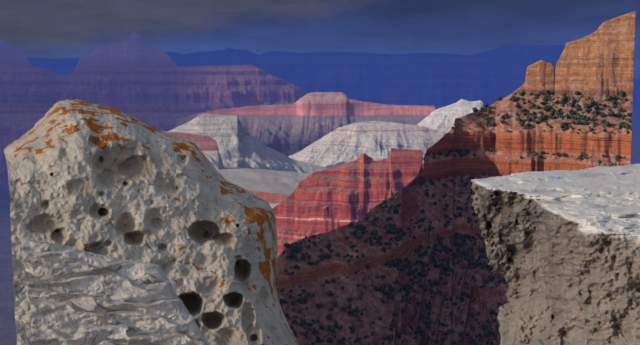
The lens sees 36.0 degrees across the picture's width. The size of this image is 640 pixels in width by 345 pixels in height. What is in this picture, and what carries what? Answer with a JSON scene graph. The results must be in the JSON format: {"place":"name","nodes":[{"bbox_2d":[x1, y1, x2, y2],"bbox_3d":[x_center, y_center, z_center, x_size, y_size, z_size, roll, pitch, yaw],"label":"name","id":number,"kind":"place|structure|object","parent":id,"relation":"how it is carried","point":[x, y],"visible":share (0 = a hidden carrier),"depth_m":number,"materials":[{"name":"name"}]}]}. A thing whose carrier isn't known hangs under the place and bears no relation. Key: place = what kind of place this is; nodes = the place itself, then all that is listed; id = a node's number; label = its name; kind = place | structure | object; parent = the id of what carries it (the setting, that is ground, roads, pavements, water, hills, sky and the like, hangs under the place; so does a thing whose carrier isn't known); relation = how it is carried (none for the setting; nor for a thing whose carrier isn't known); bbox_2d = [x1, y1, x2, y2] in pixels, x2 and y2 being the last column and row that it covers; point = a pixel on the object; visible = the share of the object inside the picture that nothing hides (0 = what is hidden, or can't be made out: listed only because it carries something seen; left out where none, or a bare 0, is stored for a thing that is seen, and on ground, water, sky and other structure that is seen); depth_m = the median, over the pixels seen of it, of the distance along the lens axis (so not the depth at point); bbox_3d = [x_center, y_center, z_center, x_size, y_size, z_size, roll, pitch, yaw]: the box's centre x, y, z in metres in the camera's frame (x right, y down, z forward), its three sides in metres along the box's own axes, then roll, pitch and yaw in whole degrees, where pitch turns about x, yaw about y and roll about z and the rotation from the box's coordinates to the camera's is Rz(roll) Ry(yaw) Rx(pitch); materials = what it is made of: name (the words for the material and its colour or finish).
{"place":"outdoors","nodes":[
{"label":"outdoors","id":0,"kind":"place"},
{"bbox_2d":[0,32,177,71],"bbox_3d":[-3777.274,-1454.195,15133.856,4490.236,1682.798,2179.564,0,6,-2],"label":"terrain buttes","id":1,"kind":"object","parent":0,"point":[133,49],"visible":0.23,"depth_m":15454.26,"materials":[{"name":"stone"}]},
{"bbox_2d":[0,104,207,173],"bbox_3d":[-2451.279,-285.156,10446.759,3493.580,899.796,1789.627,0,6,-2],"label":"canyon wall","id":2,"kind":"structure","parent":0,"point":[17,121],"depth_m":10532.38,"materials":[{"name":"stone"}]},
{"bbox_2d":[22,239,208,344],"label":"slab","id":3,"kind":"structure","parent":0,"point":[77,297],"depth_m":3.36,"materials":[{"name":"stone"}]},
{"bbox_2d":[3,99,298,344],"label":"boulder","id":4,"kind":"object","parent":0,"point":[184,215],"visible":0.71,"depth_m":4.36,"materials":[{"name":"stone"}]},
{"bbox_2d":[0,65,306,181],"bbox_3d":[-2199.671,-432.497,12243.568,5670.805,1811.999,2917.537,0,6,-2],"label":"distant mesa","id":5,"kind":"structure","parent":0,"point":[212,88],"depth_m":12516.67,"materials":[{"name":"stone"}]},
{"bbox_2d":[164,131,224,169],"bbox_3d":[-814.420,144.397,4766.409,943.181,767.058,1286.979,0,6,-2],"label":"canyon slope","id":6,"kind":"structure","parent":0,"point":[208,146],"depth_m":4966.02,"materials":[{"name":"stone"}]},
{"bbox_2d":[170,114,329,173],"bbox_3d":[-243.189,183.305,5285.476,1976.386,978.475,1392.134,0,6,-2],"label":"rock ridge","id":7,"kind":"structure","parent":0,"point":[239,145],"depth_m":5400.60,"materials":[{"name":"grey stone"}]},
{"bbox_2d":[217,168,309,207],"bbox_3d":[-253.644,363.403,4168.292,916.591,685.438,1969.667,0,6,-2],"label":"terrain","id":8,"kind":"structure","parent":0,"point":[272,188],"depth_m":4342.00,"materials":[{"name":"grey stone"}]},
{"bbox_2d":[175,92,435,155],"bbox_3d":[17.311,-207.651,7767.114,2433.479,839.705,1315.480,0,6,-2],"label":"mesa","id":9,"kind":"structure","parent":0,"point":[305,121],"depth_m":7921.39,"materials":[{"name":"stone"}]},
{"bbox_2d":[0,80,639,344],"bbox_3d":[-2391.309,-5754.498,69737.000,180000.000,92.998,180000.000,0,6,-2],"label":"canyon floor","id":10,"kind":"structure","parent":0,"point":[7,325],"depth_m":7978.46,"materials":[{"name":"stone"}]},
{"bbox_2d":[0,0,639,79],"label":"sky","id":11,"kind":"structure","parent":0,"point":[55,29],"materials":[{"name":"blue"}]},
{"bbox_2d":[26,44,634,108],"bbox_3d":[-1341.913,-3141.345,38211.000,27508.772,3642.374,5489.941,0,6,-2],"label":"distant canyon wall","id":12,"kind":"structure","parent":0,"point":[441,80],"depth_m":38934.77,"materials":[{"name":"blue stone"}]},
{"bbox_2d":[272,148,422,256],"bbox_3d":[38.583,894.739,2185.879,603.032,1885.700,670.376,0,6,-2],"label":"red cliff","id":13,"kind":"structure","parent":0,"point":[330,199],"depth_m":2182.90,"materials":[{"name":"red stone"}]},
{"bbox_2d":[288,121,444,167],"bbox_3d":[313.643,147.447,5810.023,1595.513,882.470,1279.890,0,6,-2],"label":"rock hill","id":14,"kind":"structure","parent":0,"point":[373,140],"depth_m":5907.98,"materials":[{"name":"white stone"}]},
{"bbox_2d":[417,99,482,133],"bbox_3d":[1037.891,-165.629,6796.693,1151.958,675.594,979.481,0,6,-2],"label":"rock outcrop","id":15,"kind":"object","parent":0,"point":[442,119],"depth_m":6878.20,"materials":[{"name":"white stone"}]},
{"bbox_2d":[275,11,634,344],"bbox_3d":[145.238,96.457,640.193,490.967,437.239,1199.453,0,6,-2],"label":"ridge terrain","id":16,"kind":"structure","parent":0,"point":[597,65],"depth_m":826.47,"materials":[{"name":"brown stone"}]},
{"bbox_2d":[277,90,631,344],"bbox_3d":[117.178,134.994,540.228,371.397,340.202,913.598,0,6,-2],"label":"ridge trees","id":17,"kind":"object","parent":16,"relation":"on","point":[406,286],"visible":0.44,"depth_m":766.46,"materials":[{"name":"green plant"}]},
{"bbox_2d":[471,164,639,344],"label":"block","id":18,"kind":"structure","parent":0,"point":[563,250],"depth_m":9.73,"materials":[{"name":"stone"}]}
]}

